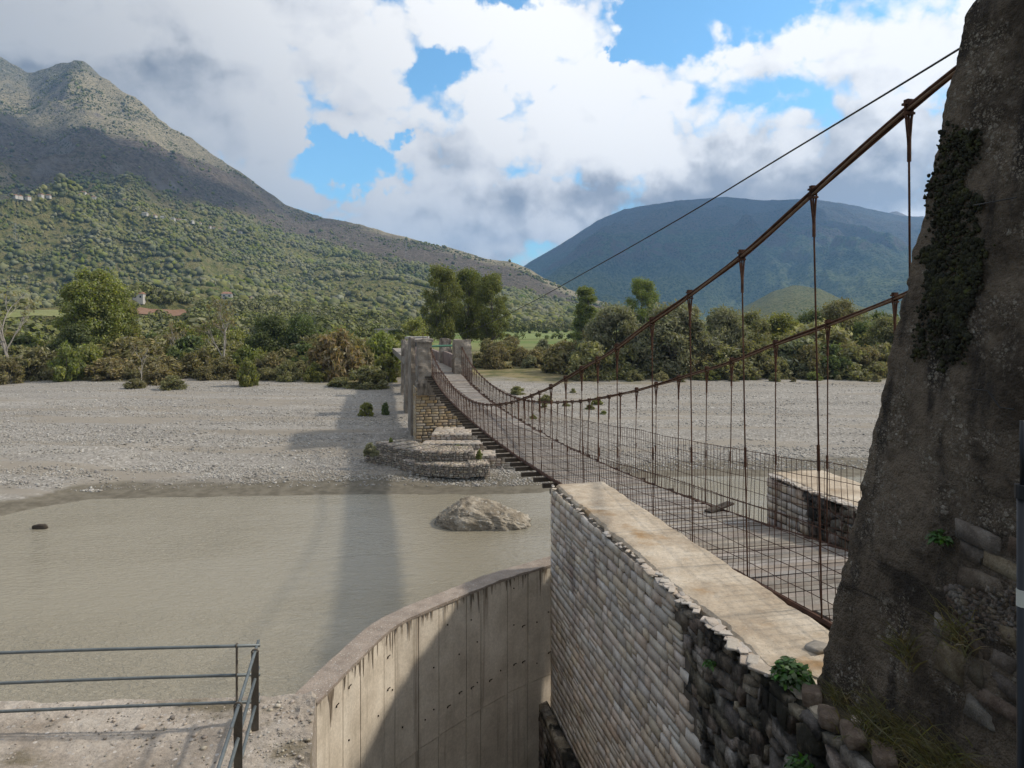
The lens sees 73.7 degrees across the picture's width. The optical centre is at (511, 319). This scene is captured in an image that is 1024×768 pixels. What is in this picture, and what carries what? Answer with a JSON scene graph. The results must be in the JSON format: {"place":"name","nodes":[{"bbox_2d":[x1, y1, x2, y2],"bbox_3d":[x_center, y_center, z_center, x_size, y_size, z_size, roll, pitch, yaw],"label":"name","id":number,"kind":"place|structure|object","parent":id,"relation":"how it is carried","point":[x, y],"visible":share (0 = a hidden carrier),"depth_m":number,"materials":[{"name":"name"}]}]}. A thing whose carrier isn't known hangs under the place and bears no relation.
{"place":"outdoors","nodes":[
{"label":"outdoors","id":0,"kind":"place"},
{"bbox_2d":[0,309,63,317],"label":"pasture field","id":1,"kind":"structure","parent":0,"point":[14,313],"depth_m":337.85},
{"bbox_2d":[0,691,315,767],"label":"ground platform","id":2,"kind":"structure","parent":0,"point":[28,750],"depth_m":10.40,"materials":[{"name":"concrete"}]},
{"bbox_2d":[0,643,259,712],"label":"metal railing","id":3,"kind":"object","parent":2,"relation":"on","point":[236,646],"visible":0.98,"depth_m":10.55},
{"bbox_2d":[2,699,312,767],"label":"chippings","id":4,"kind":"object","parent":2,"relation":"on","point":[142,725],"visible":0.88,"depth_m":10.42,"materials":[{"name":"gravel"}]},
{"bbox_2d":[216,639,259,767],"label":"metal railing","id":5,"kind":"object","parent":2,"relation":"on","point":[237,724],"visible":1,"depth_m":9.49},
{"bbox_2d":[0,57,636,337],"bbox_3d":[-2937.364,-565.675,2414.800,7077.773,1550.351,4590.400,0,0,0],"label":"hillside","id":6,"kind":"structure","parent":0,"point":[45,167],"depth_m":2182.77,"materials":[{"name":"plant"}]},
{"bbox_2d":[0,176,598,324],"bbox_3d":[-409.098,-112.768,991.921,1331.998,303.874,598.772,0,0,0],"label":"grove","id":7,"kind":"object","parent":6,"relation":"on","point":[245,287],"visible":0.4,"depth_m":1111.21,"materials":[{"name":"green plant"}]},
{"bbox_2d":[0,162,600,312],"bbox_3d":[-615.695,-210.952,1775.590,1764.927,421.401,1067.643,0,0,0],"label":"grove","id":8,"kind":"object","parent":6,"relation":"on","point":[244,224],"visible":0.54,"depth_m":1572.65,"materials":[{"name":"green plant"}]},
{"bbox_2d":[0,62,617,308],"bbox_3d":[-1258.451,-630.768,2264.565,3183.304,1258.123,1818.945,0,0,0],"label":"scrub","id":9,"kind":"object","parent":6,"relation":"on","point":[395,258],"visible":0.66,"depth_m":2539.20,"materials":[{"name":"green plant"}]},
{"bbox_2d":[0,282,642,343],"bbox_3d":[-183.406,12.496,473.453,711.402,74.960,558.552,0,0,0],"label":"grove","id":10,"kind":"object","parent":6,"relation":"on","point":[330,317],"visible":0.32,"depth_m":435.13,"materials":[{"name":"green plant"}]},
{"bbox_2d":[0,476,863,702],"bbox_3d":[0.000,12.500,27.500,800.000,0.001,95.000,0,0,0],"label":"water","id":11,"kind":"structure","parent":0,"point":[304,589],"depth_m":33.21,"materials":[{"name":"liquid"}]},
{"bbox_2d":[295,556,550,767],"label":"concrete wall","id":12,"kind":"structure","parent":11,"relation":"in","point":[459,676],"depth_m":15.55,"materials":[{"name":"concrete"}]},
{"bbox_2d":[538,701,579,767],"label":"wall footing","id":13,"kind":"object","parent":11,"relation":"in","point":[555,750],"depth_m":16.57,"materials":[{"name":"stone"}]},
{"bbox_2d":[0,330,886,515],"bbox_3d":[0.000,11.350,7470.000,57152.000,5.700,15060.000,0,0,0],"label":"ground","id":14,"kind":"structure","parent":0,"point":[13,499],"depth_m":68.59,"materials":[{"name":"gravel"}]},
{"bbox_2d":[0,355,25,384],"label":"brown shrub","id":15,"kind":"object","parent":14,"relation":"on","point":[10,368],"visible":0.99,"depth_m":105.85,"materials":[{"name":"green plant"}]},
{"bbox_2d":[0,283,36,358],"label":"bare tree","id":16,"kind":"object","parent":14,"relation":"on","point":[3,344],"visible":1,"depth_m":122.62,"materials":[{"name":"grey plant"}]},
{"bbox_2d":[0,333,39,351],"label":"dark shrub","id":17,"kind":"object","parent":14,"relation":"on","point":[25,340],"visible":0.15,"depth_m":138.82,"materials":[{"name":"green plant"}]},
{"bbox_2d":[5,344,58,381],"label":"olive shrub","id":18,"kind":"object","parent":14,"relation":"on","point":[38,357],"visible":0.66,"depth_m":110.86,"materials":[{"name":"green plant"}]},
{"bbox_2d":[46,340,86,381],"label":"green shrub","id":19,"kind":"object","parent":14,"relation":"on","point":[60,364],"visible":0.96,"depth_m":109.06,"materials":[{"name":"green plant"}]},
{"bbox_2d":[45,322,105,358],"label":"bush","id":20,"kind":"object","parent":14,"relation":"on","point":[73,333],"visible":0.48,"depth_m":131.07,"materials":[{"name":"green plant"}]},
{"bbox_2d":[68,342,103,364],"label":"green shrub","id":21,"kind":"object","parent":14,"relation":"on","point":[90,352],"visible":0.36,"depth_m":116.73,"materials":[{"name":"green plant"}]},
{"bbox_2d":[48,264,138,346],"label":"round tree","id":22,"kind":"object","parent":14,"relation":"on","point":[104,321],"visible":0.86,"depth_m":137.46,"materials":[{"name":"green plant"}]},
{"bbox_2d":[82,355,136,380],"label":"brown shrub","id":23,"kind":"object","parent":14,"relation":"on","point":[112,368],"visible":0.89,"depth_m":110.97,"materials":[{"name":"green plant"}]},
{"bbox_2d":[106,298,142,345],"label":"round tree","id":24,"kind":"object","parent":14,"relation":"on","point":[135,328],"visible":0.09,"depth_m":150.07,"materials":[{"name":"green plant"}]},
{"bbox_2d":[101,333,164,369],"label":"brown shrub","id":25,"kind":"object","parent":14,"relation":"on","point":[121,347],"visible":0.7,"depth_m":126.01,"materials":[{"name":"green plant"}]},
{"bbox_2d":[141,361,176,385],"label":"brown shrub","id":26,"kind":"object","parent":14,"relation":"on","point":[154,371],"visible":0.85,"depth_m":105.06,"materials":[{"name":"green plant"}]},
{"bbox_2d":[131,352,188,378],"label":"brown shrub","id":27,"kind":"object","parent":14,"relation":"on","point":[173,364],"visible":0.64,"depth_m":112.68,"materials":[{"name":"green plant"}]},
{"bbox_2d":[158,374,189,390],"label":"olive shrub","id":28,"kind":"object","parent":14,"relation":"on","point":[176,382],"visible":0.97,"depth_m":99.11,"materials":[{"name":"green plant"}]},
{"bbox_2d":[165,332,206,359],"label":"dark shrub","id":29,"kind":"object","parent":14,"relation":"on","point":[186,343],"visible":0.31,"depth_m":124.94,"materials":[{"name":"green plant"}]},
{"bbox_2d":[176,348,218,377],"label":"russet shrub","id":30,"kind":"object","parent":14,"relation":"on","point":[192,362],"visible":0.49,"depth_m":116.60,"materials":[{"name":"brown plant"}]},
{"bbox_2d":[196,365,217,380],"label":"brown shrub","id":31,"kind":"object","parent":14,"relation":"on","point":[204,373],"visible":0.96,"depth_m":111.87,"materials":[{"name":"green plant"}]},
{"bbox_2d":[182,338,242,365],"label":"olive shrub","id":32,"kind":"object","parent":14,"relation":"on","point":[229,348],"visible":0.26,"depth_m":122.82,"materials":[{"name":"green plant"}]},
{"bbox_2d":[197,296,236,355],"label":"bare tree","id":33,"kind":"object","parent":14,"relation":"on","point":[223,315],"visible":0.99,"depth_m":118.09,"materials":[{"name":"grey plant"}]},
{"bbox_2d":[198,316,237,339],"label":"green shrub","id":34,"kind":"object","parent":14,"relation":"on","point":[216,333],"visible":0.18,"depth_m":182.36,"materials":[{"name":"green plant"}]},
{"bbox_2d":[209,355,240,380],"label":"brown shrub","id":35,"kind":"object","parent":14,"relation":"on","point":[223,366],"visible":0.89,"depth_m":113.79,"materials":[{"name":"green plant"}]},
{"bbox_2d":[216,328,248,342],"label":"green shrub","id":36,"kind":"object","parent":14,"relation":"on","point":[237,335],"visible":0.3,"depth_m":164.56,"materials":[{"name":"green plant"}]},
{"bbox_2d":[230,344,259,364],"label":"green shrub","id":37,"kind":"object","parent":14,"relation":"on","point":[245,350],"visible":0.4,"depth_m":122.24,"materials":[{"name":"green plant"}]},
{"bbox_2d":[236,356,260,386],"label":"green shrub","id":38,"kind":"object","parent":14,"relation":"on","point":[246,377],"visible":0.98,"depth_m":103.50,"materials":[{"name":"green plant"}]},
{"bbox_2d":[244,312,294,353],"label":"round tree","id":39,"kind":"object","parent":14,"relation":"on","point":[266,334],"visible":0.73,"depth_m":135.92,"materials":[{"name":"green plant"}]},
{"bbox_2d":[252,351,287,371],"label":"brown shrub","id":40,"kind":"object","parent":14,"relation":"on","point":[269,357],"visible":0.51,"depth_m":116.06,"materials":[{"name":"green plant"}]},
{"bbox_2d":[273,358,302,381],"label":"olive shrub","id":41,"kind":"object","parent":14,"relation":"on","point":[287,375],"visible":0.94,"depth_m":111.19,"materials":[{"name":"green plant"}]},
{"bbox_2d":[278,341,312,364],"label":"dark shrub","id":42,"kind":"object","parent":14,"relation":"on","point":[304,347],"visible":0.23,"depth_m":124.38,"materials":[{"name":"green plant"}]},
{"bbox_2d":[276,312,322,349],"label":"round tree","id":43,"kind":"object","parent":14,"relation":"on","point":[302,325],"visible":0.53,"depth_m":138.35,"materials":[{"name":"green plant"}]},
{"bbox_2d":[303,362,327,381],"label":"green shrub","id":44,"kind":"object","parent":14,"relation":"on","point":[314,373],"visible":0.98,"depth_m":111.40,"materials":[{"name":"green plant"}]},
{"bbox_2d":[303,325,371,381],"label":"russet shrub","id":45,"kind":"object","parent":14,"relation":"on","point":[336,354],"visible":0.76,"depth_m":114.30,"materials":[{"name":"brown plant"}]},
{"bbox_2d":[350,335,375,365],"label":"olive shrub","id":46,"kind":"object","parent":14,"relation":"on","point":[369,358],"visible":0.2,"depth_m":121.22,"materials":[{"name":"green plant"}]},
{"bbox_2d":[343,363,390,389],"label":"olive shrub","id":47,"kind":"object","parent":14,"relation":"on","point":[368,377],"visible":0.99,"depth_m":102.73,"materials":[{"name":"green plant"}]},
{"bbox_2d":[365,327,400,372],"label":"green shrub","id":48,"kind":"object","parent":14,"relation":"on","point":[382,341],"visible":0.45,"depth_m":124.72,"materials":[{"name":"green plant"}]},
{"bbox_2d":[375,351,397,382],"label":"green shrub","id":49,"kind":"object","parent":14,"relation":"on","point":[385,362],"visible":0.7,"depth_m":111.29,"materials":[{"name":"green plant"}]},
{"bbox_2d":[393,317,433,348],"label":"round tree","id":50,"kind":"object","parent":14,"relation":"on","point":[410,325],"visible":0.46,"depth_m":169.00,"materials":[{"name":"green plant"}]},
{"bbox_2d":[392,338,451,413],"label":"approach","id":51,"kind":"structure","parent":14,"relation":"on","point":[443,356],"depth_m":80.81,"materials":[{"name":"grey concrete"}]},
{"bbox_2d":[365,452,489,477],"bbox_3d":[-7.004,11.602,54.954,12.011,1.180,3.326,0,0,28],"label":"gabion row","id":52,"kind":"object","parent":14,"relation":"on","point":[468,468],"visible":0.79,"depth_m":52.84,"materials":[{"name":"stone"}]},
{"bbox_2d":[375,438,474,462],"bbox_3d":[-7.187,10.811,56.038,9.652,1.066,4.146,0,0,27],"label":"gabion row","id":53,"kind":"object","parent":52,"relation":"on","point":[410,450],"visible":0.98,"depth_m":54.59,"materials":[{"name":"stone"}]},
{"bbox_2d":[417,261,463,342],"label":"poplar tree","id":54,"kind":"object","parent":14,"relation":"on","point":[439,321],"visible":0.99,"depth_m":180.07,"materials":[{"name":"green plant"}]},
{"bbox_2d":[0,380,883,491],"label":"cobbles","id":55,"kind":"object","parent":14,"relation":"on","point":[166,469],"visible":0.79,"depth_m":63.92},
{"bbox_2d":[408,337,477,442],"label":"tower","id":56,"kind":"structure","parent":14,"relation":"on","point":[429,413],"depth_m":63.96,"materials":[{"name":"stone"}]},
{"bbox_2d":[450,267,482,341],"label":"poplar tree","id":57,"kind":"object","parent":14,"relation":"on","point":[469,279],"visible":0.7,"depth_m":190.14,"materials":[{"name":"green plant"}]},
{"bbox_2d":[422,427,522,468],"bbox_3d":[-3.188,11.113,59.278,8.853,2.373,8.110,0,0,0],"label":"stone step","id":58,"kind":"object","parent":14,"relation":"on","point":[451,436],"visible":0.3,"depth_m":58.40,"materials":[{"name":"stone"}]},
{"bbox_2d":[434,495,530,530],"bbox_3d":[-1.832,12.136,42.099,5.998,2.064,3.648,0,0,0],"label":"boulder","id":59,"kind":"object","parent":14,"relation":"on","point":[472,513],"visible":0.81,"depth_m":40.97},
{"bbox_2d":[471,271,511,341],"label":"poplar tree","id":60,"kind":"object","parent":14,"relation":"on","point":[490,285],"visible":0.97,"depth_m":184.42,"materials":[{"name":"green plant"}]},
{"bbox_2d":[481,345,513,369],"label":"brown shrub","id":61,"kind":"object","parent":14,"relation":"on","point":[492,355],"visible":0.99,"depth_m":136.10,"materials":[{"name":"green plant"}]},
{"bbox_2d":[540,339,577,373],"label":"brown shrub","id":62,"kind":"object","parent":14,"relation":"on","point":[556,355],"visible":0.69,"depth_m":127.52,"materials":[{"name":"green plant"}]},
{"bbox_2d":[570,285,599,342],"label":"poplar tree","id":63,"kind":"object","parent":14,"relation":"on","point":[585,312],"visible":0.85,"depth_m":233.22,"materials":[{"name":"green plant"}]},
{"bbox_2d":[565,339,618,381],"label":"olive shrub","id":64,"kind":"object","parent":14,"relation":"on","point":[591,350],"visible":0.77,"depth_m":115.97,"materials":[{"name":"green plant"}]},
{"bbox_2d":[578,301,641,353],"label":"willow tree","id":65,"kind":"object","parent":14,"relation":"on","point":[601,328],"visible":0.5,"depth_m":125.81,"materials":[{"name":"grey plant"}]},
{"bbox_2d":[605,344,663,379],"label":"olive shrub","id":66,"kind":"object","parent":14,"relation":"on","point":[626,357],"visible":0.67,"depth_m":118.35,"materials":[{"name":"green plant"}]},
{"bbox_2d":[623,276,660,327],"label":"poplar tree","id":67,"kind":"object","parent":14,"relation":"on","point":[641,289],"visible":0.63,"depth_m":213.03,"materials":[{"name":"green plant"}]},
{"bbox_2d":[626,298,725,377],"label":"willow tree","id":68,"kind":"object","parent":14,"relation":"on","point":[671,336],"visible":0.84,"depth_m":118.74,"materials":[{"name":"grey plant"}]},
{"bbox_2d":[683,350,714,377],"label":"brown shrub","id":69,"kind":"object","parent":14,"relation":"on","point":[703,356],"visible":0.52,"depth_m":119.64,"materials":[{"name":"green plant"}]},
{"bbox_2d":[550,482,873,767],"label":"wing wall","id":70,"kind":"structure","parent":14,"relation":"on","point":[650,613],"depth_m":11.52,"materials":[{"name":"stone"}]},
{"bbox_2d":[769,656,815,691],"bbox_3d":[3.290,4.138,8.036,0.534,0.295,0.522,0,0,0],"label":"leafy plant","id":71,"kind":"object","parent":70,"relation":"on","point":[788,671],"visible":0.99,"depth_m":7.94,"materials":[{"name":"green plant"}]},
{"bbox_2d":[783,752,814,767],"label":"leafy plant","id":72,"kind":"object","parent":70,"relation":"on","point":[798,763],"visible":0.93,"depth_m":7.44,"materials":[{"name":"green plant"}]},
{"bbox_2d":[817,704,840,734],"bbox_3d":[3.402,4.277,7.323,0.215,0.164,0.320,0,0,19],"label":"loose stone","id":73,"kind":"object","parent":70,"relation":"on","point":[826,717],"visible":0.84,"depth_m":7.22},
{"bbox_2d":[786,674,928,767],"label":"soil bank","id":74,"kind":"structure","parent":70,"relation":"on","point":[866,754],"depth_m":7.19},
{"bbox_2d":[802,683,822,707],"bbox_3d":[3.393,4.257,7.718,0.223,0.193,0.261,0,0,28],"label":"loose stone","id":75,"kind":"object","parent":74,"relation":"on","point":[811,694],"visible":0.86,"depth_m":7.63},
{"bbox_2d":[815,675,853,711],"bbox_3d":[3.628,4.148,7.555,0.552,0.263,0.601,0,0,8],"label":"grass tuft","id":76,"kind":"object","parent":74,"relation":"on","point":[835,697],"visible":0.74,"depth_m":7.55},
{"bbox_2d":[839,719,866,750],"bbox_3d":[3.466,4.228,6.944,0.192,0.152,0.359,0,0,10],"label":"loose stone","id":77,"kind":"object","parent":74,"relation":"on","point":[856,741],"visible":0.95,"depth_m":6.85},
{"bbox_2d":[820,668,908,767],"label":"grass tuft","id":78,"kind":"object","parent":74,"relation":"on","point":[859,715],"visible":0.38,"depth_m":7.02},
{"bbox_2d":[871,739,897,767],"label":"loose stone","id":79,"kind":"object","parent":74,"relation":"on","point":[878,758],"visible":0.99,"depth_m":6.47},
{"bbox_2d":[828,677,986,767],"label":"grass tuft","id":80,"kind":"object","parent":74,"relation":"on","point":[888,716],"visible":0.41,"depth_m":6.79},
{"bbox_2d":[852,702,993,767],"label":"grass tuft","id":81,"kind":"object","parent":74,"relation":"on","point":[916,746],"visible":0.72,"depth_m":6.27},
{"bbox_2d":[894,718,997,767],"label":"grass tuft","id":82,"kind":"object","parent":74,"relation":"on","point":[953,758],"visible":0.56,"depth_m":6.00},
{"bbox_2d":[817,0,1023,767],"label":"bridge tower","id":83,"kind":"structure","parent":70,"relation":"on","point":[944,451],"depth_m":6.58,"materials":[{"name":"stone"}]},
{"bbox_2d":[425,66,955,628],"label":"suspension bridge","id":84,"kind":"structure","parent":83,"relation":"attached to","point":[797,570],"depth_m":16.12,"materials":[{"name":"metal"}]},
{"bbox_2d":[442,48,958,337],"bbox_3d":[-1.338,-0.785,36.149,0.026,5.292,63.244,0,0,-13],"label":"overhead cable","id":85,"kind":"object","parent":84,"relation":"attached to","point":[907,80],"visible":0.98,"depth_m":10.75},
{"bbox_2d":[872,614,928,672],"bbox_3d":[3.817,3.203,6.705,0.677,0.554,0.618,0,0,0],"label":"grass tuft","id":86,"kind":"object","parent":83,"relation":"on","point":[901,647],"visible":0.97,"depth_m":6.68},
{"bbox_2d":[925,528,953,546],"bbox_3d":[4.025,2.057,6.453,0.233,0.161,0.240,0,0,-33],"label":"leafy plant","id":87,"kind":"object","parent":83,"relation":"attached to","point":[935,537],"visible":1,"depth_m":6.43,"materials":[{"name":"green plant"}]},
{"bbox_2d":[914,580,988,676],"bbox_3d":[3.965,2.880,6.213,0.602,0.750,0.830,0,0,-32],"label":"grass tuft","id":88,"kind":"object","parent":83,"relation":"attached to","point":[953,631],"visible":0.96,"depth_m":6.12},
{"bbox_2d":[1014,420,1023,767],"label":"pole","id":89,"kind":"object","parent":70,"relation":"on","point":[1019,492],"visible":1,"depth_m":4.04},
{"bbox_2d":[702,303,753,362],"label":"willow tree","id":90,"kind":"object","parent":14,"relation":"on","point":[729,331],"visible":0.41,"depth_m":125.66,"materials":[{"name":"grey plant"}]},
{"bbox_2d":[698,343,757,379],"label":"olive shrub","id":91,"kind":"object","parent":14,"relation":"on","point":[722,353],"visible":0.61,"depth_m":117.08,"materials":[{"name":"green plant"}]},
{"bbox_2d":[714,337,780,379],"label":"olive shrub","id":92,"kind":"object","parent":14,"relation":"on","point":[760,358],"visible":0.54,"depth_m":118.25,"materials":[{"name":"green plant"}]},
{"bbox_2d":[738,309,776,344],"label":"alder tree","id":93,"kind":"object","parent":14,"relation":"on","point":[754,321],"visible":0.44,"depth_m":138.27,"materials":[{"name":"green plant"}]},
{"bbox_2d":[760,355,793,378],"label":"olive shrub","id":94,"kind":"object","parent":14,"relation":"on","point":[783,364],"visible":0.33,"depth_m":118.29,"materials":[{"name":"green plant"}]},
{"bbox_2d":[766,311,799,341],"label":"round tree","id":95,"kind":"object","parent":14,"relation":"on","point":[775,319],"visible":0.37,"depth_m":148.88,"materials":[{"name":"green plant"}]},
{"bbox_2d":[768,336,833,378],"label":"grey shrub","id":96,"kind":"object","parent":14,"relation":"on","point":[785,349],"visible":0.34,"depth_m":121.87,"materials":[{"name":"green plant"}]},
{"bbox_2d":[795,306,824,324],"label":"round tree","id":97,"kind":"object","parent":14,"relation":"on","point":[804,318],"visible":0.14,"depth_m":156.97,"materials":[{"name":"green plant"}]},
{"bbox_2d":[791,341,831,378],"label":"brown shrub","id":98,"kind":"object","parent":14,"relation":"on","point":[810,352],"visible":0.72,"depth_m":119.02,"materials":[{"name":"green plant"}]},
{"bbox_2d":[767,470,861,630],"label":"wing wall","id":99,"kind":"structure","parent":14,"relation":"on","point":[801,484],"depth_m":15.78,"materials":[{"name":"stone"}]},
{"bbox_2d":[778,316,860,354],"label":"dry shrub","id":100,"kind":"object","parent":14,"relation":"on","point":[838,336],"visible":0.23,"depth_m":135.92,"materials":[{"name":"green plant"}]},
{"bbox_2d":[819,340,853,377],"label":"dark shrub","id":101,"kind":"object","parent":14,"relation":"on","point":[833,361],"visible":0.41,"depth_m":117.75,"materials":[{"name":"green plant"}]},
{"bbox_2d":[817,296,866,333],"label":"alder tree","id":102,"kind":"object","parent":14,"relation":"on","point":[838,309],"visible":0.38,"depth_m":148.08,"materials":[{"name":"green plant"}]},
{"bbox_2d":[829,344,886,379],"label":"olive shrub","id":103,"kind":"object","parent":14,"relation":"on","point":[855,369],"visible":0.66,"depth_m":117.92,"materials":[{"name":"green plant"}]},
{"bbox_2d":[849,318,876,346],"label":"round tree","id":104,"kind":"object","parent":14,"relation":"on","point":[859,327],"visible":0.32,"depth_m":139.17,"materials":[{"name":"green plant"}]},
{"bbox_2d":[860,344,887,377],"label":"brown shrub","id":105,"kind":"object","parent":14,"relation":"on","point":[874,354],"visible":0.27,"depth_m":119.58,"materials":[{"name":"green plant"}]},
{"bbox_2d":[856,315,898,345],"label":"alder tree","id":106,"kind":"object","parent":14,"relation":"on","point":[885,327],"visible":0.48,"depth_m":132.12,"materials":[{"name":"green plant"}]},
{"bbox_2d":[0,0,975,265],"label":"sky","id":107,"kind":"structure","parent":0,"point":[501,130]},
{"bbox_2d":[523,197,923,321],"bbox_3d":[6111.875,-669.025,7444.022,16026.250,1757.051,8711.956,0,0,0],"label":"mountain","id":108,"kind":"structure","parent":0,"point":[861,254],"depth_m":5601.83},
{"bbox_2d":[705,285,899,323],"bbox_3d":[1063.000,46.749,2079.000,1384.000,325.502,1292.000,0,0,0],"label":"knoll","id":109,"kind":"structure","parent":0,"point":[793,299],"depth_m":1985.35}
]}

